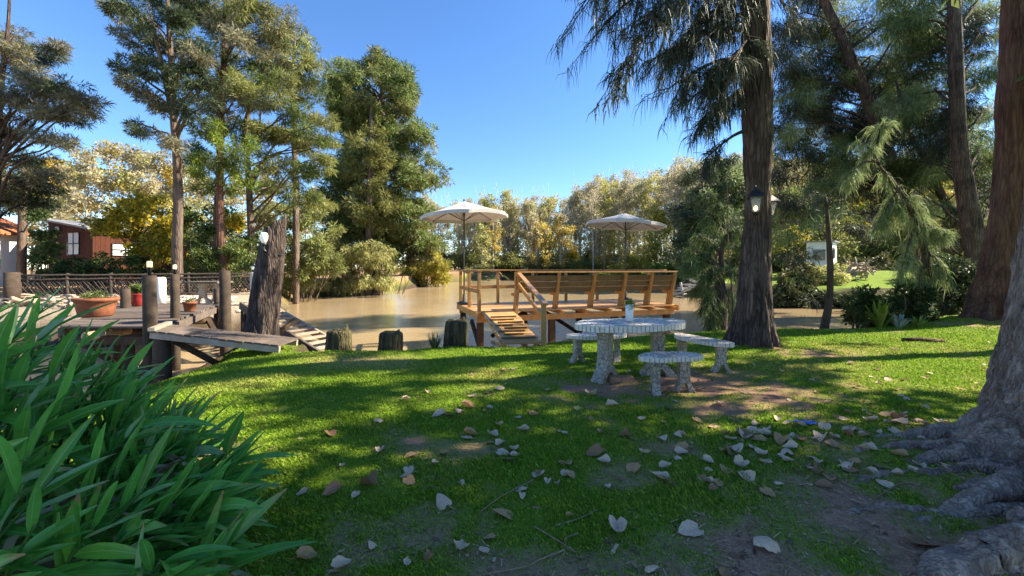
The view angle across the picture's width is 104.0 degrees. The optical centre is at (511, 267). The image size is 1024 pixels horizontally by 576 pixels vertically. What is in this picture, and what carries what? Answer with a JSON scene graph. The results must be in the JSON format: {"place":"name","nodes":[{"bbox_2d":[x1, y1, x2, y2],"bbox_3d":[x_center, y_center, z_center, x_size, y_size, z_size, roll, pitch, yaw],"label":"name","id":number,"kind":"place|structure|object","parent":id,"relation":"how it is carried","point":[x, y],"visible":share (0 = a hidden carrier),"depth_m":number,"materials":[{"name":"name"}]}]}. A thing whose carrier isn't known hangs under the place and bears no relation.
{"place":"outdoors","nodes":[
{"label":"outdoors","id":0,"kind":"place"},
{"bbox_2d":[157,277,165,303],"bbox_3d":[-12.634,0.840,14.400,0.290,1.000,0.286,0,0,0],"label":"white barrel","id":1,"kind":"object","parent":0,"point":[161,289],"visible":0.77,"depth_m":14.30,"materials":[{"name":"white plastic"}]},
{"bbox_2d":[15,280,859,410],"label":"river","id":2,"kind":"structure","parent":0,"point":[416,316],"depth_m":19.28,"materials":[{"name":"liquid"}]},
{"bbox_2d":[0,0,999,268],"label":"sky","id":3,"kind":"structure","parent":0,"point":[502,114],"materials":[{"name":"blue"}]},
{"bbox_2d":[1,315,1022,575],"bbox_3d":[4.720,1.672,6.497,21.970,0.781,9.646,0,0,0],"label":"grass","id":4,"kind":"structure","parent":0,"point":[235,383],"depth_m":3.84,"materials":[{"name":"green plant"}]},
{"bbox_2d":[0,268,1023,575],"bbox_3d":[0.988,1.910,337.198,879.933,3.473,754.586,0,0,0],"label":"ground","id":5,"kind":"structure","parent":0,"point":[882,282],"depth_m":2.98,"materials":[{"name":"green plant"}]},
{"bbox_2d":[3,272,20,306],"bbox_3d":[-16.884,0.930,13.492,0.400,1.560,0.400,0,0,0],"label":"thick post","id":6,"kind":"object","parent":5,"relation":"on","point":[11,283],"visible":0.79,"depth_m":13.38,"materials":[{"name":"brown wood"}]},
{"bbox_2d":[0,218,35,285],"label":"white house","id":7,"kind":"structure","parent":5,"relation":"on","point":[8,237],"depth_m":27.01,"materials":[{"name":"paint"}]},
{"bbox_2d":[1,155,67,285],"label":"dark conifer","id":8,"kind":"object","parent":5,"relation":"on","point":[23,219],"visible":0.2,"depth_m":26.83,"materials":[{"name":"green plant"}]},
{"bbox_2d":[25,228,67,289],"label":"garden shrub","id":9,"kind":"object","parent":5,"relation":"on","point":[38,256],"visible":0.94,"depth_m":22.04,"materials":[{"name":"green plant"}]},
{"bbox_2d":[13,155,81,241],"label":"poplar tree","id":10,"kind":"object","parent":5,"relation":"on","point":[49,164],"visible":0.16,"depth_m":44.08,"materials":[{"name":"yellow plant"}]},
{"bbox_2d":[0,0,116,219],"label":"pine tree","id":11,"kind":"object","parent":5,"relation":"on","point":[45,90],"visible":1,"depth_m":19.85,"materials":[{"name":"green plant"}]},
{"bbox_2d":[0,293,119,306],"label":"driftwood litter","id":12,"kind":"object","parent":5,"relation":"on","point":[66,302],"visible":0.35,"depth_m":13.00,"materials":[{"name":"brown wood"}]},
{"bbox_2d":[44,147,129,224],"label":"poplar tree","id":13,"kind":"object","parent":5,"relation":"on","point":[93,175],"visible":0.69,"depth_m":41.47,"materials":[{"name":"beige plant"}]},
{"bbox_2d":[74,139,132,221],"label":"poplar tree","id":14,"kind":"object","parent":5,"relation":"on","point":[107,151],"visible":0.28,"depth_m":47.54,"materials":[{"name":"yellow plant"}]},
{"bbox_2d":[43,251,170,291],"bbox_3d":[-22.176,0.231,21.952,7.801,2.477,3.695,0,0,0],"label":"garden shrub","id":15,"kind":"object","parent":5,"relation":"on","point":[96,265],"visible":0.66,"depth_m":21.13,"materials":[{"name":"green plant"}]},
{"bbox_2d":[92,143,151,226],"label":"poplar tree","id":16,"kind":"object","parent":5,"relation":"on","point":[129,157],"visible":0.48,"depth_m":43.58,"materials":[{"name":"beige plant"}]},
{"bbox_2d":[43,218,203,284],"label":"red house","id":17,"kind":"structure","parent":5,"relation":"on","point":[77,239],"depth_m":27.89,"materials":[{"name":"brown wood"}]},
{"bbox_2d":[67,232,79,254],"bbox_3d":[-30.486,-1.675,27.792,1.510,1.610,0.066,0,0,21],"label":"window","id":18,"kind":"structure","parent":17,"relation":"in","point":[73,238],"depth_m":27.78,"materials":[{"name":"white glass"}]},
{"bbox_2d":[111,243,133,255],"bbox_3d":[-27.650,-1.275,28.625,0.066,0.910,1.560,0,0,21],"label":"window","id":19,"kind":"structure","parent":17,"relation":"in","point":[116,248],"depth_m":28.21,"materials":[{"name":"white glass"}]},
{"bbox_2d":[16,295,240,312],"bbox_3d":[-14.486,2.324,14.528,11.513,2.465,4.231,0,0,0],"label":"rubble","id":20,"kind":"object","parent":5,"relation":"on","point":[233,298],"visible":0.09,"depth_m":15.36,"materials":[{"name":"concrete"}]},
{"bbox_2d":[78,192,185,282],"bbox_3d":[-23.157,-1.728,24.492,8.023,5.953,4.698,0,0,0],"label":"yellow tree","id":21,"kind":"object","parent":5,"relation":"on","point":[155,241],"visible":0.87,"depth_m":23.49,"materials":[{"name":"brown plant"}]},
{"bbox_2d":[21,272,249,298],"bbox_3d":[-15.422,0.886,17.088,7.991,1.384,0.137,0,0,-30],"label":"lattice fence","id":22,"kind":"object","parent":5,"relation":"on","point":[110,284],"visible":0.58,"depth_m":16.34,"materials":[{"name":"brown wood"}]},
{"bbox_2d":[122,148,171,211],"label":"poplar tree","id":23,"kind":"object","parent":5,"relation":"on","point":[149,171],"visible":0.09,"depth_m":51.68,"materials":[{"name":"yellow plant"}]},
{"bbox_2d":[0,259,316,575],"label":"ginger plant","id":24,"kind":"object","parent":5,"relation":"on","point":[150,493],"visible":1,"depth_m":1.91,"materials":[{"name":"green plant"}]},
{"bbox_2d":[132,148,184,225],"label":"poplar tree","id":25,"kind":"object","parent":5,"relation":"on","point":[165,171],"visible":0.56,"depth_m":44.59,"materials":[{"name":"beige plant"}]},
{"bbox_2d":[93,0,229,294],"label":"tall pine","id":26,"kind":"object","parent":5,"relation":"on","point":[172,76],"visible":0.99,"depth_m":17.31,"materials":[{"name":"green plant"}]},
{"bbox_2d":[58,270,297,384],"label":"wooden pier","id":27,"kind":"structure","parent":5,"relation":"on","point":[167,330],"depth_m":7.98,"materials":[{"name":"grey wood"}]},
{"bbox_2d":[71,290,119,317],"bbox_3d":[-9.857,0.824,9.478,0.862,0.649,0.770,0,0,0],"label":"terracotta planter","id":28,"kind":"object","parent":27,"relation":"on","point":[85,302],"visible":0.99,"depth_m":9.29,"materials":[{"name":"ceramic"}]},
{"bbox_2d":[128,282,141,305],"bbox_3d":[-11.167,0.784,11.991,0.562,0.728,0.559,0,0,28],"label":"red flowerpot","id":29,"kind":"object","parent":27,"relation":"on","point":[136,295],"visible":0.74,"depth_m":11.85,"materials":[{"name":"ceramic"}]},
{"bbox_2d":[181,297,197,311],"bbox_3d":[-8.471,0.931,10.518,0.320,0.434,0.319,0,0,21],"label":"terracotta flowerpot","id":30,"kind":"object","parent":27,"relation":"on","point":[189,305],"visible":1,"depth_m":10.44,"materials":[{"name":"ceramic"}]},
{"bbox_2d":[154,154,202,230],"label":"poplar tree","id":31,"kind":"object","parent":5,"relation":"on","point":[184,193],"visible":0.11,"depth_m":49.33,"materials":[{"name":"yellow plant"}]},
{"bbox_2d":[183,164,227,230],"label":"poplar tree","id":32,"kind":"object","parent":5,"relation":"on","point":[195,203],"visible":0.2,"depth_m":44.85,"materials":[{"name":"yellow plant"}]},
{"bbox_2d":[182,281,232,303],"bbox_3d":[-10.778,0.902,14.201,1.224,0.840,0.787,0,0,-6],"label":"garden table","id":33,"kind":"object","parent":5,"relation":"on","point":[202,286],"visible":0.48,"depth_m":14.14,"materials":[{"name":"grey stone"}]},
{"bbox_2d":[168,198,262,271],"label":"yellow tree","id":34,"kind":"object","parent":5,"relation":"on","point":[234,221],"visible":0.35,"depth_m":23.41,"materials":[{"name":"brown plant"}]},
{"bbox_2d":[183,220,259,292],"bbox_3d":[-14.554,-0.487,20.056,4.944,3.730,3.232,0,0,0],"label":"garden shrub","id":35,"kind":"object","parent":5,"relation":"on","point":[205,258],"visible":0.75,"depth_m":19.42,"materials":[{"name":"green plant"}]},
{"bbox_2d":[181,115,262,276],"bbox_3d":[-14.657,-3.353,19.816,6.080,9.180,3.381,0,0,18],"label":"young conifer","id":36,"kind":"object","parent":5,"relation":"on","point":[221,161],"visible":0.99,"depth_m":19.39,"materials":[{"name":"green plant"}]},
{"bbox_2d":[224,170,262,239],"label":"poplar tree","id":37,"kind":"object","parent":5,"relation":"on","point":[230,201],"visible":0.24,"depth_m":49.15,"materials":[{"name":"yellow plant"}]},
{"bbox_2d":[178,0,311,251],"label":"tall pine","id":38,"kind":"object","parent":5,"relation":"on","point":[213,19],"visible":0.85,"depth_m":20.96,"materials":[{"name":"green plant"}]},
{"bbox_2d":[243,214,286,335],"bbox_3d":[-5.570,1.110,8.905,0.975,4.680,0.846,0,0,36],"label":"broken trunk","id":39,"kind":"object","parent":5,"relation":"on","point":[263,310],"visible":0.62,"depth_m":8.75,"materials":[{"name":"brown plant"}]},
{"bbox_2d":[253,175,277,223],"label":"poplar tree","id":40,"kind":"object","parent":5,"relation":"on","point":[260,197],"visible":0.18,"depth_m":47.68,"materials":[{"name":"yellow plant"}]},
{"bbox_2d":[214,301,325,351],"bbox_3d":[-6.548,2.286,11.514,6.078,2.528,1.683,0,0,33],"label":"landing stage","id":41,"kind":"object","parent":5,"relation":"on","point":[313,332],"visible":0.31,"depth_m":10.68,"materials":[{"name":"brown wood"}]},
{"bbox_2d":[235,46,344,288],"bbox_3d":[-12.744,-6.139,23.012,5.342,14.859,9.163,0,0,-38],"label":"tall pine","id":42,"kind":"object","parent":5,"relation":"on","point":[299,139],"visible":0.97,"depth_m":21.87,"materials":[{"name":"green plant"}]},
{"bbox_2d":[257,26,330,303],"bbox_3d":[-13.987,-7.120,25.865,4.157,19.829,7.301,0,0,-28],"label":"tall pine","id":43,"kind":"object","parent":5,"relation":"on","point":[307,63],"visible":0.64,"depth_m":25.59,"materials":[{"name":"green plant"}]},
{"bbox_2d":[242,200,348,301],"bbox_3d":[-15.734,-1.118,28.177,8.451,7.606,5.774,0,0,0],"label":"willow shrub","id":44,"kind":"object","parent":5,"relation":"on","point":[324,261],"visible":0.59,"depth_m":27.19,"materials":[{"name":"green plant"}]},
{"bbox_2d":[290,545,317,558],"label":"fallen leaf","id":45,"kind":"object","parent":5,"relation":"on","point":[304,552],"visible":0.99,"depth_m":2.12,"materials":[{"name":"plant"}]},
{"bbox_2d":[325,324,351,350],"bbox_3d":[-3.356,1.655,7.729,0.611,1.128,0.569,0,0,0],"label":"stump","id":46,"kind":"object","parent":5,"relation":"on","point":[338,339],"visible":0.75,"depth_m":7.54,"materials":[{"name":"green wood"}]},
{"bbox_2d":[327,555,351,573],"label":"fallen leaf","id":47,"kind":"object","parent":5,"relation":"on","point":[338,561],"visible":1,"depth_m":2.06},
{"bbox_2d":[292,229,405,296],"bbox_3d":[-14.246,0.173,33.437,10.261,7.046,5.608,0,0,0],"label":"willow shrub","id":48,"kind":"object","parent":5,"relation":"on","point":[359,256],"visible":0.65,"depth_m":32.38,"materials":[{"name":"green plant"}]},
{"bbox_2d":[360,469,381,484],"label":"fallen leaf","id":49,"kind":"object","parent":5,"relation":"on","point":[371,478],"visible":1,"depth_m":2.79,"materials":[{"name":"plant"}]},
{"bbox_2d":[339,94,405,295],"bbox_3d":[-11.649,-5.625,34.117,5.773,18.428,5.160,0,0,0],"label":"cypress tree","id":50,"kind":"object","parent":5,"relation":"on","point":[376,184],"visible":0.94,"depth_m":33.69,"materials":[{"name":"green plant"}]},
{"bbox_2d":[320,223,435,293],"bbox_3d":[-12.299,-0.375,36.745,10.986,8.160,5.935,0,0,0],"label":"willow shrub","id":51,"kind":"object","parent":5,"relation":"on","point":[416,259],"visible":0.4,"depth_m":35.36,"materials":[{"name":"green plant"}]},
{"bbox_2d":[313,45,454,292],"bbox_3d":[-12.729,-9.053,38.313,15.106,24.669,12.156,0,0,0],"label":"cypress tree","id":52,"kind":"object","parent":5,"relation":"on","point":[393,80],"visible":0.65,"depth_m":35.30,"materials":[{"name":"green plant"}]},
{"bbox_2d":[377,329,402,350],"bbox_3d":[-2.354,1.712,7.732,0.607,1.048,0.559,0,0,0],"label":"stump","id":53,"kind":"object","parent":5,"relation":"on","point":[392,340],"visible":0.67,"depth_m":7.56,"materials":[{"name":"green wood"}]},
{"bbox_2d":[397,249,452,286],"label":"willow shrub","id":54,"kind":"object","parent":5,"relation":"on","point":[436,271],"visible":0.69,"depth_m":48.94,"materials":[{"name":"yellow plant"}]},
{"bbox_2d":[436,493,451,510],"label":"fallen leaf","id":55,"kind":"object","parent":5,"relation":"on","point":[442,501],"visible":1,"depth_m":2.59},
{"bbox_2d":[443,316,468,347],"bbox_3d":[-1.173,1.636,8.230,0.639,1.268,0.579,0,0,0],"label":"stump","id":56,"kind":"object","parent":5,"relation":"on","point":[455,332],"visible":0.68,"depth_m":8.02,"materials":[{"name":"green wood"}]},
{"bbox_2d":[469,222,493,265],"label":"golden tree","id":57,"kind":"object","parent":5,"relation":"on","point":[484,240],"visible":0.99,"depth_m":76.79,"materials":[{"name":"yellow plant"}]},
{"bbox_2d":[485,206,503,268],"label":"golden tree","id":58,"kind":"object","parent":5,"relation":"on","point":[494,246],"visible":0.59,"depth_m":79.56,"materials":[{"name":"yellow plant"}]},
{"bbox_2d":[483,549,565,574],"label":"twig","id":59,"kind":"object","parent":5,"relation":"on","point":[535,561],"visible":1,"depth_m":2.07,"materials":[{"name":"brown wood"}]},
{"bbox_2d":[520,212,553,275],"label":"golden tree","id":60,"kind":"object","parent":5,"relation":"on","point":[536,232],"visible":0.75,"depth_m":75.33,"materials":[{"name":"yellow plant"}]},
{"bbox_2d":[522,251,563,275],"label":"bank bush","id":61,"kind":"object","parent":5,"relation":"on","point":[550,264],"visible":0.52,"depth_m":74.33,"materials":[{"name":"green plant"}]},
{"bbox_2d":[544,213,578,267],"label":"golden tree","id":62,"kind":"object","parent":5,"relation":"on","point":[559,219],"visible":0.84,"depth_m":77.53,"materials":[{"name":"yellow plant"}]},
{"bbox_2d":[457,269,678,347],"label":"river deck","id":63,"kind":"structure","parent":5,"relation":"on","point":[506,322],"depth_m":11.37,"materials":[{"name":"brown wood"}]},
{"bbox_2d":[420,199,507,303],"bbox_3d":[-1.506,-0.530,12.761,2.597,3.360,2.599,0,0,11],"label":"patio umbrella","id":64,"kind":"object","parent":63,"relation":"on","point":[463,212],"visible":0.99,"depth_m":12.74,"materials":[{"name":"fabric"}]},
{"bbox_2d":[511,271,678,308],"bbox_3d":[2.544,0.625,11.789,5.258,1.050,0.650,0,0,-19],"label":"deck bench","id":65,"kind":"object","parent":63,"relation":"on","point":[652,281],"visible":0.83,"depth_m":11.65,"materials":[{"name":"brown wood"}]},
{"bbox_2d":[585,211,666,299],"bbox_3d":[4.115,-0.465,14.614,2.729,3.230,2.736,0,0,0],"label":"patio umbrella","id":66,"kind":"object","parent":63,"relation":"on","point":[625,222],"visible":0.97,"depth_m":14.66,"materials":[{"name":"fabric"}]},
{"bbox_2d":[563,258,592,280],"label":"bank bush","id":67,"kind":"object","parent":5,"relation":"on","point":[569,264],"visible":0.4,"depth_m":73.58,"materials":[{"name":"green plant"}]},
{"bbox_2d":[581,189,603,274],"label":"bare tree","id":68,"kind":"object","parent":5,"relation":"on","point":[592,212],"visible":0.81,"depth_m":79.91,"materials":[{"name":"brown plant"}]},
{"bbox_2d":[585,443,604,455],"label":"fallen leaf","id":69,"kind":"object","parent":5,"relation":"on","point":[595,449],"visible":1,"depth_m":3.32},
{"bbox_2d":[566,333,626,363],"bbox_3d":[1.419,1.352,6.622,1.042,0.505,0.361,0,0,-8],"label":"picnic bench","id":70,"kind":"object","parent":5,"relation":"on","point":[577,339],"visible":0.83,"depth_m":6.56,"materials":[{"name":"stone"}]},
{"bbox_2d":[608,514,626,531],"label":"fallen leaf","id":71,"kind":"object","parent":5,"relation":"on","point":[620,523],"visible":1,"depth_m":2.39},
{"bbox_2d":[608,375,633,382],"bbox_3d":[1.515,1.553,5.570,0.348,0.085,0.137,0,0,-7],"label":"brick","id":72,"kind":"object","parent":5,"relation":"on","point":[619,378],"visible":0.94,"depth_m":5.51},
{"bbox_2d":[607,253,647,280],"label":"bank bush","id":73,"kind":"object","parent":5,"relation":"on","point":[633,263],"visible":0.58,"depth_m":71.77,"materials":[{"name":"green plant"}]},
{"bbox_2d":[575,318,685,383],"bbox_3d":[1.720,1.201,5.780,1.712,0.845,0.837,0,0,-14],"label":"picnic table","id":74,"kind":"object","parent":5,"relation":"on","point":[606,329],"visible":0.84,"depth_m":5.60,"materials":[{"name":"stone"}]},
{"bbox_2d":[620,299,635,320],"bbox_3d":[1.725,0.615,5.867,0.203,0.333,0.226,0,0,44],"label":"table planter","id":75,"kind":"object","parent":74,"relation":"on","point":[629,304],"visible":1,"depth_m":5.81,"materials":[{"name":"white ceramic"}]},
{"bbox_2d":[637,208,671,268],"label":"golden tree","id":76,"kind":"object","parent":5,"relation":"on","point":[654,249],"visible":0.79,"depth_m":69.00,"materials":[{"name":"green plant"}]},
{"bbox_2d":[648,261,681,281],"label":"bank bush","id":77,"kind":"object","parent":5,"relation":"on","point":[660,266],"visible":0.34,"depth_m":61.00,"materials":[{"name":"green plant"}]},
{"bbox_2d":[638,351,702,395],"bbox_3d":[1.970,1.347,5.018,0.838,0.525,0.352,0,0,-8],"label":"picnic bench","id":78,"kind":"object","parent":5,"relation":"on","point":[682,359],"visible":0.82,"depth_m":4.96,"materials":[{"name":"stone"}]},
{"bbox_2d":[678,519,705,536],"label":"fallen leaf","id":79,"kind":"object","parent":5,"relation":"on","point":[686,525],"visible":1,"depth_m":2.34,"materials":[{"name":"grey plant"}]},
{"bbox_2d":[546,0,840,348],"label":"casuarina tree","id":80,"kind":"object","parent":5,"relation":"on","point":[751,98],"visible":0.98,"depth_m":7.52,"materials":[{"name":"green plant"}]},
{"bbox_2d":[746,185,765,224],"bbox_3d":[4.547,-1.140,7.483,0.283,0.760,0.491,0,0,27],"label":"wall lantern","id":81,"kind":"object","parent":80,"relation":"attached to","point":[755,197],"depth_m":7.32,"materials":[{"name":"black metal"}]},
{"bbox_2d":[415,141,991,282],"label":"wood","id":82,"kind":"object","parent":5,"relation":"on","point":[617,197],"visible":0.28,"depth_m":86.80,"materials":[{"name":"green plant"}]},
{"bbox_2d":[674,333,734,372],"bbox_3d":[2.984,1.371,6.362,0.366,0.505,1.062,0,0,-26],"label":"picnic bench","id":83,"kind":"object","parent":5,"relation":"on","point":[721,346],"visible":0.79,"depth_m":6.07,"materials":[{"name":"stone"}]},
{"bbox_2d":[667,152,744,279],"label":"willow tree","id":84,"kind":"object","parent":5,"relation":"on","point":[692,207],"visible":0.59,"depth_m":40.34,"materials":[{"name":"green plant"}]},
{"bbox_2d":[676,201,742,331],"bbox_3d":[5.089,0.216,10.298,2.114,3.821,1.375,0,0,0],"label":"young casuarina","id":85,"kind":"object","parent":5,"relation":"on","point":[715,308],"visible":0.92,"depth_m":10.13,"materials":[{"name":"green plant"}]},
{"bbox_2d":[706,176,742,317],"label":"sapling","id":86,"kind":"object","parent":5,"relation":"on","point":[728,240],"visible":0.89,"depth_m":9.89,"materials":[{"name":"brown plant"}]},
{"bbox_2d":[753,532,780,553],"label":"fallen leaf","id":87,"kind":"object","parent":5,"relation":"on","point":[768,543],"visible":1,"depth_m":2.18,"materials":[{"name":"grey plant"}]},
{"bbox_2d":[772,248,825,302],"bbox_3d":[17.449,0.424,24.320,2.760,3.408,4.114,0,0,33],"label":"bank shrub","id":88,"kind":"object","parent":5,"relation":"on","point":[812,274],"visible":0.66,"depth_m":23.93,"materials":[{"name":"green plant"}]},
{"bbox_2d":[772,181,845,267],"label":"autumn tree","id":89,"kind":"object","parent":5,"relation":"on","point":[785,191],"visible":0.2,"depth_m":45.08,"materials":[{"name":"green plant"}]},
{"bbox_2d":[772,285,863,308],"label":"bank shrub","id":90,"kind":"object","parent":5,"relation":"on","point":[779,300],"visible":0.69,"depth_m":23.29,"materials":[{"name":"green plant"}]},
{"bbox_2d":[783,185,860,328],"bbox_3d":[8.180,-0.291,10.636,1.654,3.848,2.820,0,0,44],"label":"slender tree","id":91,"kind":"object","parent":5,"relation":"on","point":[826,316],"visible":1,"depth_m":10.27,"materials":[{"name":"green plant"}]},
{"bbox_2d":[804,240,850,266],"bbox_3d":[26.007,-0.510,32.943,2.800,3.320,2.764,0,0,-44],"label":"white cabin","id":92,"kind":"object","parent":5,"relation":"on","point":[818,246],"visible":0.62,"depth_m":32.45,"materials":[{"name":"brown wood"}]},
{"bbox_2d":[809,261,852,285],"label":"bank shrub","id":93,"kind":"object","parent":5,"relation":"on","point":[842,276],"visible":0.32,"depth_m":27.23,"materials":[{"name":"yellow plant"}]},
{"bbox_2d":[738,0,967,286],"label":"casuarina tree","id":94,"kind":"object","parent":5,"relation":"on","point":[810,108],"visible":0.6,"depth_m":20.67,"materials":[{"name":"green plant"}]},
{"bbox_2d":[838,257,880,279],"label":"shrub","id":95,"kind":"object","parent":5,"relation":"on","point":[858,270],"visible":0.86,"depth_m":29.76,"materials":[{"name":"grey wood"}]},
{"bbox_2d":[838,283,891,328],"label":"bank shrub","id":96,"kind":"object","parent":5,"relation":"on","point":[855,314],"visible":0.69,"depth_m":10.52,"materials":[{"name":"green plant"}]},
{"bbox_2d":[833,180,900,268],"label":"autumn tree","id":97,"kind":"object","parent":5,"relation":"on","point":[857,219],"visible":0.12,"depth_m":48.38,"materials":[{"name":"green plant"}]},
{"bbox_2d":[845,249,904,270],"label":"bank shrub","id":98,"kind":"object","parent":5,"relation":"on","point":[882,260],"visible":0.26,"depth_m":37.20,"materials":[{"name":"green plant"}]},
{"bbox_2d":[849,295,905,327],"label":"sword plant","id":99,"kind":"object","parent":5,"relation":"on","point":[878,317],"visible":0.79,"depth_m":10.29,"materials":[{"name":"green plant"}]},
{"bbox_2d":[771,62,991,271],"bbox_3d":[19.356,-4.445,20.159,13.278,11.970,6.440,0,0,0],"label":"casuarina tree","id":100,"kind":"object","parent":5,"relation":"on","point":[842,168],"visible":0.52,"depth_m":19.64,"materials":[{"name":"green plant"}]},
{"bbox_2d":[889,313,909,327],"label":"rosette plant","id":101,"kind":"object","parent":5,"relation":"on","point":[900,322],"visible":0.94,"depth_m":10.17,"materials":[{"name":"blue plant"}]},
{"bbox_2d":[836,117,963,318],"bbox_3d":[10.968,-1.425,11.607,3.657,5.964,1.324,0,0,0],"label":"young casuarina","id":102,"kind":"object","parent":5,"relation":"on","point":[928,267],"visible":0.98,"depth_m":11.53,"materials":[{"name":"green plant"}]},
{"bbox_2d":[881,278,943,325],"bbox_3d":[11.546,1.268,11.640,2.403,1.995,1.683,0,0,0],"label":"bank shrub","id":103,"kind":"object","parent":5,"relation":"on","point":[900,299],"visible":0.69,"depth_m":11.22,"materials":[{"name":"green plant"}]},
{"bbox_2d":[807,198,1023,575],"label":"old tree","id":104,"kind":"object","parent":5,"relation":"on","point":[985,435],"visible":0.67,"depth_m":2.83,"materials":[{"name":"brown plant"}]},
{"bbox_2d":[865,0,1000,292],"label":"casuarina tree","id":105,"kind":"object","parent":5,"relation":"on","point":[956,146],"visible":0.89,"depth_m":17.66,"materials":[{"name":"green plant"}]},
{"bbox_2d":[893,181,984,256],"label":"autumn tree","id":106,"kind":"object","parent":5,"relation":"on","point":[950,192],"visible":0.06,"depth_m":45.97,"materials":[{"name":"green plant"}]},
{"bbox_2d":[917,254,977,315],"bbox_3d":[14.667,0.899,13.246,3.248,2.694,1.704,0,0,-39],"label":"bank shrub","id":107,"kind":"object","parent":5,"relation":"on","point":[951,304],"visible":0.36,"depth_m":12.75,"materials":[{"name":"green plant"}]},
{"bbox_2d":[931,0,1023,320],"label":"casuarina tree","id":108,"kind":"object","parent":5,"relation":"on","point":[985,298],"visible":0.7,"depth_m":10.86,"materials":[{"name":"brown plant"}]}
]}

